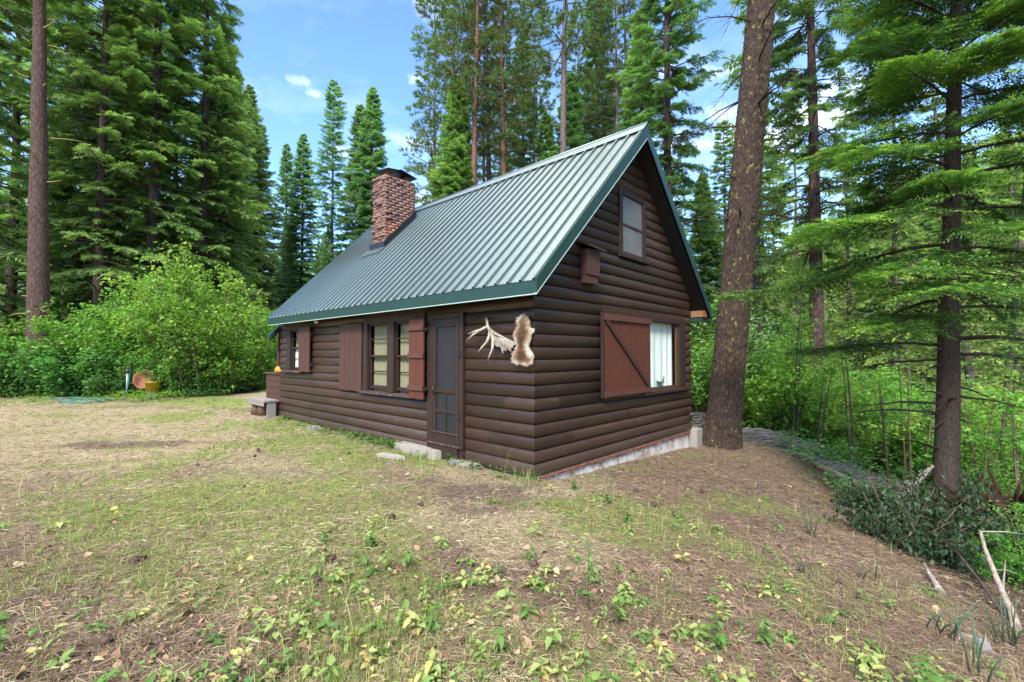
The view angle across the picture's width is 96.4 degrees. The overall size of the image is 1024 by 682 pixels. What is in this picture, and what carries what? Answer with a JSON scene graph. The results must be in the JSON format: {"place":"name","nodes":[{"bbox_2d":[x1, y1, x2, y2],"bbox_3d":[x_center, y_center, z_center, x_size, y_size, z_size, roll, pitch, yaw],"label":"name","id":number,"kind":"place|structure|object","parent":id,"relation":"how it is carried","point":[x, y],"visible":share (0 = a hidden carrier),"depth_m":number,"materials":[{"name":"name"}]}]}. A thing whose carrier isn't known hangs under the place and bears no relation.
{"place":"outdoors","nodes":[
{"label":"outdoors","id":0,"kind":"place"},
{"bbox_2d":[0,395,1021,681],"bbox_3d":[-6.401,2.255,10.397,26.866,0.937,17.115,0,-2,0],"label":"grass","id":1,"kind":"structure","parent":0,"point":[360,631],"depth_m":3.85,"materials":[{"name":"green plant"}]},
{"bbox_2d":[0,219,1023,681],"bbox_3d":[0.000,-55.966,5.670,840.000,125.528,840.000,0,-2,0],"label":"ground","id":2,"kind":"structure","parent":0,"point":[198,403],"depth_m":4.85,"materials":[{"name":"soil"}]},
{"bbox_2d":[0,336,77,397],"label":"maple shrub","id":3,"kind":"object","parent":2,"relation":"on","point":[22,370],"visible":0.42,"depth_m":16.75,"materials":[{"name":"green plant"}]},
{"bbox_2d":[0,0,84,338],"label":"fir tree","id":4,"kind":"object","parent":2,"relation":"on","point":[10,199],"visible":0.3,"depth_m":23.05,"materials":[{"name":"green plant"}]},
{"bbox_2d":[0,0,88,345],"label":"fir tree","id":5,"kind":"object","parent":2,"relation":"on","point":[10,81],"visible":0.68,"depth_m":19.98,"materials":[{"name":"green plant"}]},
{"bbox_2d":[0,0,109,320],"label":"fir tree","id":6,"kind":"object","parent":2,"relation":"on","point":[29,64],"visible":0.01,"depth_m":28.73,"materials":[{"name":"green plant"}]},
{"bbox_2d":[9,0,116,394],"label":"pine tree","id":7,"kind":"object","parent":2,"relation":"on","point":[38,271],"visible":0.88,"depth_m":18.25,"materials":[{"name":"brown plant"}]},
{"bbox_2d":[9,20,126,331],"bbox_3d":[-22.809,-7.624,24.143,5.171,19.481,4.693,-1,-2,27],"label":"fir tree","id":8,"kind":"object","parent":2,"relation":"on","point":[75,81],"visible":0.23,"depth_m":23.80,"materials":[{"name":"green plant"}]},
{"bbox_2d":[13,344,131,396],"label":"maple shrub","id":9,"kind":"object","parent":2,"relation":"on","point":[52,374],"visible":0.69,"depth_m":16.70,"materials":[{"name":"green plant"}]},
{"bbox_2d":[4,297,151,389],"bbox_3d":[-16.650,0.070,18.543,5.716,4.341,5.312,-1,-2,27],"label":"maple shrub","id":10,"kind":"object","parent":2,"relation":"on","point":[62,343],"visible":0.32,"depth_m":17.28,"materials":[{"name":"green plant"}]},
{"bbox_2d":[0,0,184,349],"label":"fir tree","id":11,"kind":"object","parent":2,"relation":"on","point":[74,98],"visible":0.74,"depth_m":21.36,"materials":[{"name":"green plant"}]},
{"bbox_2d":[60,0,173,323],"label":"fir tree","id":12,"kind":"object","parent":2,"relation":"on","point":[124,228],"visible":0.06,"depth_m":25.94,"materials":[{"name":"green plant"}]},
{"bbox_2d":[80,351,166,395],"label":"maple shrub","id":13,"kind":"object","parent":2,"relation":"on","point":[117,379],"visible":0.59,"depth_m":17.01,"materials":[{"name":"green plant"}]},
{"bbox_2d":[53,274,219,379],"bbox_3d":[-14.985,-0.290,18.905,5.410,5.059,5.084,1,-2,-30],"label":"maple shrub","id":14,"kind":"object","parent":2,"relation":"on","point":[99,321],"visible":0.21,"depth_m":18.02,"materials":[{"name":"green plant"}]},
{"bbox_2d":[50,0,237,341],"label":"fir tree","id":15,"kind":"object","parent":2,"relation":"on","point":[158,10],"visible":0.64,"depth_m":22.96,"materials":[{"name":"green plant"}]},
{"bbox_2d":[121,334,216,395],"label":"maple shrub","id":16,"kind":"object","parent":2,"relation":"on","point":[167,379],"visible":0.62,"depth_m":17.23,"materials":[{"name":"green plant"}]},
{"bbox_2d":[117,12,229,310],"bbox_3d":[-20.045,-8.988,27.591,5.488,21.890,5.778,1,-2,-35],"label":"fir tree","id":17,"kind":"object","parent":2,"relation":"on","point":[176,172],"visible":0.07,"depth_m":27.23,"materials":[{"name":"green plant"}]},
{"bbox_2d":[99,236,276,395],"bbox_3d":[-12.787,-0.962,18.568,6.189,6.476,6.586,1,-2,-17],"label":"maple shrub","id":18,"kind":"object","parent":2,"relation":"on","point":[184,314],"visible":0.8,"depth_m":17.62,"materials":[{"name":"green plant"}]},
{"bbox_2d":[110,0,281,315],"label":"fir tree","id":19,"kind":"object","parent":2,"relation":"on","point":[207,103],"visible":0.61,"depth_m":25.18,"materials":[{"name":"green plant"}]},
{"bbox_2d":[178,36,272,324],"bbox_3d":[-18.669,-9.165,29.282,5.949,22.351,5.828,1,-2,-38],"label":"fir tree","id":20,"kind":"object","parent":2,"relation":"on","point":[219,223],"visible":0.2,"depth_m":29.16,"materials":[{"name":"green plant"}]},
{"bbox_2d":[182,312,276,393],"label":"maple shrub","id":21,"kind":"object","parent":2,"relation":"on","point":[233,376],"visible":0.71,"depth_m":18.35,"materials":[{"name":"green plant"}]},
{"bbox_2d":[195,55,267,316],"bbox_3d":[-22.858,-11.073,36.390,6.300,25.568,6.784,-1,-2,21],"label":"fir tree","id":22,"kind":"object","parent":2,"relation":"on","point":[250,244],"visible":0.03,"depth_m":36.91,"materials":[{"name":"green plant"}]},
{"bbox_2d":[223,83,285,314],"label":"spruce tree","id":23,"kind":"object","parent":2,"relation":"on","point":[259,154],"visible":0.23,"depth_m":40.44,"materials":[{"name":"green plant"}]},
{"bbox_2d":[236,124,290,318],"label":"spruce tree","id":24,"kind":"object","parent":2,"relation":"on","point":[274,216],"visible":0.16,"depth_m":43.59,"materials":[{"name":"green plant"}]},
{"bbox_2d":[248,397,279,418],"bbox_3d":[-6.781,1.820,12.481,1.286,0.485,0.395,-2,-2,43],"label":"bench","id":25,"kind":"object","parent":2,"relation":"on","point":[264,406],"visible":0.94,"depth_m":12.31,"materials":[{"name":"grey wood"}]},
{"bbox_2d":[266,143,308,307],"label":"spruce tree","id":26,"kind":"object","parent":2,"relation":"on","point":[286,168],"visible":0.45,"depth_m":52.02,"materials":[{"name":"green plant"}]},
{"bbox_2d":[273,133,326,309],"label":"spruce tree","id":27,"kind":"object","parent":2,"relation":"on","point":[301,163],"visible":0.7,"depth_m":45.92,"materials":[{"name":"green plant"}]},
{"bbox_2d":[300,78,353,280],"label":"spruce tree","id":28,"kind":"object","parent":2,"relation":"on","point":[330,137],"visible":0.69,"depth_m":41.11,"materials":[{"name":"green plant"}]},
{"bbox_2d":[322,104,373,258],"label":"spruce tree","id":29,"kind":"object","parent":2,"relation":"on","point":[350,188],"visible":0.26,"depth_m":39.88,"materials":[{"name":"green plant"}]},
{"bbox_2d":[341,86,390,248],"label":"spruce tree","id":30,"kind":"object","parent":2,"relation":"on","point":[372,112],"visible":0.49,"depth_m":38.92,"materials":[{"name":"green plant"}]},
{"bbox_2d":[273,414,519,478],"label":"weeds","id":31,"kind":"object","parent":2,"relation":"on","point":[390,442],"visible":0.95,"depth_m":8.61,"materials":[{"name":"green plant"}]},
{"bbox_2d":[398,0,461,205],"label":"pine tree","id":32,"kind":"object","parent":2,"relation":"on","point":[420,49],"visible":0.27,"depth_m":35.96,"materials":[{"name":"green plant"}]},
{"bbox_2d":[405,0,484,204],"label":"pine tree","id":33,"kind":"object","parent":2,"relation":"on","point":[437,72],"visible":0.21,"depth_m":32.90,"materials":[{"name":"green plant"}]},
{"bbox_2d":[425,75,480,200],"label":"fir tree","id":34,"kind":"object","parent":2,"relation":"on","point":[448,178],"visible":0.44,"depth_m":26.75,"materials":[{"name":"green plant"}]},
{"bbox_2d":[426,0,520,186],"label":"pine tree","id":35,"kind":"object","parent":2,"relation":"on","point":[474,114],"visible":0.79,"depth_m":26.91,"materials":[{"name":"green plant"}]},
{"bbox_2d":[440,0,531,180],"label":"pine tree","id":36,"kind":"object","parent":2,"relation":"on","point":[488,169],"visible":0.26,"depth_m":29.69,"materials":[{"name":"green plant"}]},
{"bbox_2d":[263,121,711,480],"bbox_3d":[-1.433,-0.770,11.620,10.501,7.372,6.192,-2,-2,43],"label":"log cabin","id":37,"kind":"object","parent":2,"relation":"on","point":[390,309],"visible":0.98,"depth_m":8.10,"materials":[{"name":"brown wood"}]},
{"bbox_2d":[282,325,303,372],"bbox_3d":[-5.530,0.211,11.696,1.180,1.185,0.232,-2,-2,43],"label":"window","id":38,"kind":"structure","parent":37,"relation":"in","point":[291,350],"depth_m":11.85,"materials":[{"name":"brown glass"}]},
{"bbox_2d":[358,311,426,399],"bbox_3d":[-2.154,0.305,8.729,2.200,1.650,0.485,-2,-2,43],"label":"window","id":39,"kind":"structure","parent":37,"relation":"in","point":[391,335],"depth_m":8.66,"materials":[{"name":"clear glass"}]},
{"bbox_2d":[426,318,461,448],"bbox_3d":[-1.077,0.759,7.500,0.890,2.270,0.175,-2,-2,43],"label":"door","id":40,"kind":"structure","parent":37,"relation":"in","point":[446,353],"depth_m":7.47,"materials":[{"name":"grey"}]},
{"bbox_2d":[467,317,515,360],"bbox_3d":[-0.286,-0.041,6.623,0.903,0.649,0.209,-2,-2,43],"label":"antler","id":41,"kind":"object","parent":37,"relation":"attached to","point":[503,343],"visible":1,"depth_m":6.57,"materials":[{"name":"white"}]},
{"bbox_2d":[511,313,534,366],"bbox_3d":[0.142,-0.011,6.281,0.476,0.749,0.075,-2,-2,43],"label":"animal hide","id":42,"kind":"object","parent":37,"relation":"attached to","point":[522,335],"visible":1,"depth_m":6.26,"materials":[{"name":"brown fur"}]},
{"bbox_2d":[577,241,605,285],"bbox_3d":[1.250,-1.211,7.140,0.220,0.647,0.480,-2,-2,43],"label":"nest box","id":43,"kind":"object","parent":37,"relation":"attached to","point":[590,266],"visible":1,"depth_m":7.06,"materials":[{"name":"brown wood"}]},
{"bbox_2d":[617,187,648,264],"bbox_3d":[2.129,-2.030,8.409,0.320,1.300,1.060,-2,-2,43],"label":"window","id":44,"kind":"structure","parent":37,"relation":"in","point":[631,214],"depth_m":8.32,"materials":[{"name":"grey glass"}]},
{"bbox_2d":[602,310,689,400],"bbox_3d":[2.514,0.259,8.844,0.480,1.550,3.440,-2,-2,43],"label":"window","id":45,"kind":"structure","parent":37,"relation":"in","point":[660,329],"depth_m":9.42,"materials":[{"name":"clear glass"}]},
{"bbox_2d":[460,0,517,184],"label":"fir tree","id":46,"kind":"object","parent":2,"relation":"on","point":[483,159],"visible":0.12,"depth_m":38.18,"materials":[{"name":"green plant"}]},
{"bbox_2d":[453,0,550,175],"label":"pine tree","id":47,"kind":"object","parent":2,"relation":"on","point":[521,121],"visible":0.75,"depth_m":27.76,"materials":[{"name":"green plant"}]},
{"bbox_2d":[0,437,1007,681],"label":"weeds","id":48,"kind":"object","parent":2,"relation":"on","point":[430,675],"visible":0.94,"depth_m":2.80,"materials":[{"name":"green plant"}]},
{"bbox_2d":[0,366,1012,599],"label":"undergrowth","id":49,"kind":"object","parent":2,"relation":"on","point":[835,457],"visible":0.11,"depth_m":10.76,"materials":[{"name":"green plant"}]},
{"bbox_2d":[0,396,1023,681],"bbox_3d":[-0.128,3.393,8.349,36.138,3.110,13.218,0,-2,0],"label":"needle litter","id":50,"kind":"object","parent":2,"relation":"on","point":[572,592],"visible":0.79,"depth_m":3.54,"materials":[{"name":"plant"}]},
{"bbox_2d":[0,443,1023,681],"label":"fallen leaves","id":51,"kind":"object","parent":2,"relation":"on","point":[160,651],"depth_m":2.91,"materials":[{"name":"plant"}]},
{"bbox_2d":[499,38,545,172],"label":"fir tree","id":52,"kind":"object","parent":2,"relation":"on","point":[523,155],"visible":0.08,"depth_m":40.28,"materials":[{"name":"green plant"}]},
{"bbox_2d":[505,0,559,169],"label":"pine tree","id":53,"kind":"object","parent":2,"relation":"on","point":[546,86],"visible":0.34,"depth_m":36.05,"materials":[{"name":"green plant"}]},
{"bbox_2d":[533,112,559,163],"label":"fir tree","id":54,"kind":"object","parent":2,"relation":"on","point":[549,138],"visible":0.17,"depth_m":30.18,"materials":[{"name":"green plant"}]},
{"bbox_2d":[550,72,589,153],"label":"fir tree","id":55,"kind":"object","parent":2,"relation":"on","point":[573,117],"visible":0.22,"depth_m":30.05,"materials":[{"name":"green plant"}]},
{"bbox_2d":[522,0,621,153],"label":"pine tree","id":56,"kind":"object","parent":2,"relation":"on","point":[562,16],"visible":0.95,"depth_m":25.53,"materials":[{"name":"green plant"}]},
{"bbox_2d":[554,0,598,151],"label":"pine tree","id":57,"kind":"object","parent":2,"relation":"on","point":[577,54],"visible":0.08,"depth_m":40.23,"materials":[{"name":"green plant"}]},
{"bbox_2d":[567,0,623,146],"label":"fir tree","id":58,"kind":"object","parent":2,"relation":"on","point":[585,130],"visible":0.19,"depth_m":34.19,"materials":[{"name":"green plant"}]},
{"bbox_2d":[579,0,651,143],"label":"pine tree","id":59,"kind":"object","parent":2,"relation":"on","point":[606,59],"visible":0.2,"depth_m":31.53,"materials":[{"name":"green plant"}]},
{"bbox_2d":[587,0,657,135],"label":"pine tree","id":60,"kind":"object","parent":2,"relation":"on","point":[622,56],"visible":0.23,"depth_m":32.98,"materials":[{"name":"green plant"}]},
{"bbox_2d":[617,20,675,169],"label":"fir tree","id":61,"kind":"object","parent":2,"relation":"on","point":[629,110],"visible":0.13,"depth_m":27.17,"materials":[{"name":"green plant"}]},
{"bbox_2d":[605,0,725,346],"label":"fir tree","id":62,"kind":"object","parent":2,"relation":"on","point":[666,93],"visible":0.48,"depth_m":21.15,"materials":[{"name":"green plant"}]},
{"bbox_2d":[687,171,723,412],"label":"fir tree","id":63,"kind":"object","parent":2,"relation":"on","point":[702,244],"visible":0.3,"depth_m":27.69,"materials":[{"name":"green plant"}]},
{"bbox_2d":[705,119,762,344],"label":"fir tree","id":64,"kind":"object","parent":2,"relation":"on","point":[720,160],"visible":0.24,"depth_m":36.22,"materials":[{"name":"green plant"}]},
{"bbox_2d":[689,294,786,415],"bbox_3d":[6.143,0.544,13.950,4.690,4.370,4.419,0,-2,0],"label":"blossom shrub","id":65,"kind":"object","parent":2,"relation":"on","point":[700,391],"visible":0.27,"depth_m":13.35,"materials":[{"name":"green plant"}]},
{"bbox_2d":[657,0,842,449],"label":"fir tree","id":66,"kind":"object","parent":2,"relation":"on","point":[722,428],"visible":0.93,"depth_m":10.19,"materials":[{"name":"brown plant"}]},
{"bbox_2d":[707,0,828,372],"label":"pine tree","id":67,"kind":"object","parent":2,"relation":"on","point":[759,255],"visible":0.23,"depth_m":19.98,"materials":[{"name":"green plant"}]},
{"bbox_2d":[747,100,808,362],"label":"pine tree","id":68,"kind":"object","parent":2,"relation":"on","point":[763,241],"visible":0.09,"depth_m":26.07,"materials":[{"name":"green plant"}]},
{"bbox_2d":[701,318,886,443],"bbox_3d":[7.846,1.303,13.518,4.820,3.794,4.647,1,-2,-17],"label":"maple shrub","id":69,"kind":"object","parent":2,"relation":"on","point":[776,411],"visible":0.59,"depth_m":12.58,"materials":[{"name":"green plant"}]},
{"bbox_2d":[702,427,895,480],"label":"path","id":70,"kind":"structure","parent":2,"relation":"on","point":[762,435],"depth_m":11.03,"materials":[{"name":"grey stone"}]},
{"bbox_2d":[767,288,833,436],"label":"sapling","id":71,"kind":"object","parent":2,"relation":"on","point":[796,359],"visible":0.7,"depth_m":12.21,"materials":[{"name":"green plant"}]},
{"bbox_2d":[769,69,835,350],"bbox_3d":[18.639,-6.229,30.014,4.152,24.351,4.183,-1,-2,41],"label":"pine tree","id":72,"kind":"object","parent":2,"relation":"on","point":[798,180],"visible":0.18,"depth_m":30.22,"materials":[{"name":"green plant"}]},
{"bbox_2d":[740,0,898,401],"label":"fir tree","id":73,"kind":"object","parent":2,"relation":"on","point":[786,52],"visible":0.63,"depth_m":16.60,"materials":[{"name":"green plant"}]},
{"bbox_2d":[796,357,859,446],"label":"sapling","id":74,"kind":"object","parent":2,"relation":"on","point":[833,371],"visible":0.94,"depth_m":11.16,"materials":[{"name":"green plant"}]},
{"bbox_2d":[773,449,901,493],"bbox_3d":[6.836,2.749,9.754,2.498,0.691,1.006,-1,-2,34],"label":"brush pile","id":75,"kind":"object","parent":2,"relation":"on","point":[857,473],"visible":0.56,"depth_m":9.56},
{"bbox_2d":[808,314,876,471],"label":"sapling","id":76,"kind":"object","parent":2,"relation":"on","point":[850,417],"visible":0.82,"depth_m":10.87,"materials":[{"name":"green plant"}]},
{"bbox_2d":[795,86,901,393],"bbox_3d":[17.584,-3.985,24.238,4.916,19.334,4.312,-1,-2,33],"label":"pine tree","id":77,"kind":"object","parent":2,"relation":"on","point":[849,306],"visible":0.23,"depth_m":24.09,"materials":[{"name":"green plant"}]},
{"bbox_2d":[766,377,934,468],"bbox_3d":[9.331,2.267,12.898,3.762,2.580,3.902,-1,-2,33],"label":"maple shrub","id":78,"kind":"object","parent":2,"relation":"on","point":[862,437],"visible":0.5,"depth_m":12.02,"materials":[{"name":"green plant"}]},
{"bbox_2d":[717,0,1023,510],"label":"fir tree","id":79,"kind":"object","parent":2,"relation":"on","point":[891,84],"visible":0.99,"depth_m":6.62,"materials":[{"name":"green plant"}]},
{"bbox_2d":[840,179,910,392],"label":"distant conifer","id":80,"kind":"object","parent":2,"relation":"on","point":[880,247],"visible":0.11,"depth_m":40.28,"materials":[{"name":"green plant"}]},
{"bbox_2d":[845,374,907,485],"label":"sapling","id":81,"kind":"object","parent":2,"relation":"on","point":[883,413],"visible":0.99,"depth_m":10.21,"materials":[{"name":"green plant"}]},
{"bbox_2d":[799,364,978,476],"bbox_3d":[10.489,2.289,13.436,4.217,3.396,4.077,0,-2,8],"label":"maple shrub","id":82,"kind":"object","parent":2,"relation":"on","point":[897,391],"visible":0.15,"depth_m":12.68,"materials":[{"name":"green plant"}]},
{"bbox_2d":[848,0,936,385],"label":"pine tree","id":83,"kind":"object","parent":2,"relation":"on","point":[894,244],"visible":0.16,"depth_m":21.04,"materials":[{"name":"green plant"}]},
{"bbox_2d":[858,134,940,396],"bbox_3d":[28.657,-4.284,33.182,5.692,22.386,4.992,1,-2,-16],"label":"pine tree","id":84,"kind":"object","parent":2,"relation":"on","point":[913,302],"visible":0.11,"depth_m":32.82,"materials":[{"name":"green plant"}]},
{"bbox_2d":[863,321,975,484],"bbox_3d":[10.087,1.510,11.441,1.776,4.443,1.943,1,-2,-16],"label":"sapling","id":85,"kind":"object","parent":2,"relation":"on","point":[912,419],"visible":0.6,"depth_m":11.30,"materials":[{"name":"green plant"}]},
{"bbox_2d":[833,372,1009,483],"bbox_3d":[10.933,2.446,12.919,4.474,3.172,4.157,1,-2,-16],"label":"maple shrub","id":86,"kind":"object","parent":2,"relation":"on","point":[917,460],"visible":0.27,"depth_m":12.41,"materials":[{"name":"green plant"}]},
{"bbox_2d":[823,464,1023,574],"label":"shrub","id":87,"kind":"object","parent":2,"relation":"on","point":[914,530],"visible":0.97,"depth_m":5.45,"materials":[{"name":"green plant"}]},
{"bbox_2d":[901,191,963,389],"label":"distant conifer","id":88,"kind":"object","parent":2,"relation":"on","point":[924,226],"visible":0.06,"depth_m":39.43,"materials":[{"name":"green plant"}]},
{"bbox_2d":[900,0,1006,395],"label":"pine tree","id":89,"kind":"object","parent":2,"relation":"on","point":[968,370],"visible":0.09,"depth_m":22.57,"materials":[{"name":"green plant"}]},
{"bbox_2d":[892,385,1023,493],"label":"maple shrub","id":90,"kind":"object","parent":2,"relation":"on","point":[979,420],"visible":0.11,"depth_m":11.97,"materials":[{"name":"green plant"}]},
{"bbox_2d":[895,459,1023,514],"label":"maple shrub","id":91,"kind":"object","parent":2,"relation":"on","point":[977,468],"visible":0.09,"depth_m":7.41,"materials":[{"name":"green plant"}]},
{"bbox_2d":[904,405,1023,495],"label":"maple shrub","id":92,"kind":"object","parent":2,"relation":"on","point":[1007,460],"visible":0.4,"depth_m":10.94,"materials":[{"name":"green plant"}]},
{"bbox_2d":[912,466,1023,567],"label":"cut brush","id":93,"kind":"object","parent":2,"relation":"on","point":[976,499],"visible":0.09,"depth_m":5.90,"materials":[{"name":"green plant"}]},
{"bbox_2d":[919,44,1023,435],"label":"pine tree","id":94,"kind":"object","parent":2,"relation":"on","point":[1020,242],"visible":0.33,"depth_m":14.77,"materials":[{"name":"green plant"}]},
{"bbox_2d":[932,464,1023,572],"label":"shrub","id":95,"kind":"object","parent":2,"relation":"on","point":[1005,499],"visible":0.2,"depth_m":5.87,"materials":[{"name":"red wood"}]},
{"bbox_2d":[933,335,1023,494],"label":"sapling","id":96,"kind":"object","parent":2,"relation":"on","point":[1011,373],"visible":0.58,"depth_m":10.69,"materials":[{"name":"green plant"}]},
{"bbox_2d":[953,611,1004,681],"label":"horsetail","id":97,"kind":"object","parent":2,"relation":"on","point":[976,642],"visible":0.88,"depth_m":2.94},
{"bbox_2d":[945,533,1018,581],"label":"maple shrub","id":98,"kind":"object","parent":2,"relation":"on","point":[986,568],"visible":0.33,"depth_m":5.01,"materials":[{"name":"green plant"}]},
{"bbox_2d":[960,86,1023,414],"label":"pine tree","id":99,"kind":"object","parent":2,"relation":"on","point":[999,193],"visible":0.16,"depth_m":27.41,"materials":[{"name":"green plant"}]},
{"bbox_2d":[961,499,1023,590],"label":"maple shrub","id":100,"kind":"object","parent":2,"relation":"on","point":[1018,574],"visible":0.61,"depth_m":5.26,"materials":[{"name":"green plant"}]},
{"bbox_2d":[961,388,1023,487],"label":"sapling","id":101,"kind":"object","parent":2,"relation":"on","point":[995,446],"visible":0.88,"depth_m":9.26,"materials":[{"name":"green plant"}]},
{"bbox_2d":[971,387,1023,488],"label":"sapling","id":102,"kind":"object","parent":2,"relation":"on","point":[1015,450],"visible":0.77,"depth_m":9.18,"materials":[{"name":"green plant"}]},
{"bbox_2d":[979,531,1023,630],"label":"dead branch","id":103,"kind":"object","parent":2,"relation":"on","point":[1000,585],"visible":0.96,"depth_m":4.43,"materials":[{"name":"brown wood"}]},
{"bbox_2d":[0,0,1023,274],"label":"sky","id":104,"kind":"structure","parent":0,"point":[292,50],"materials":[{"name":"blue"}]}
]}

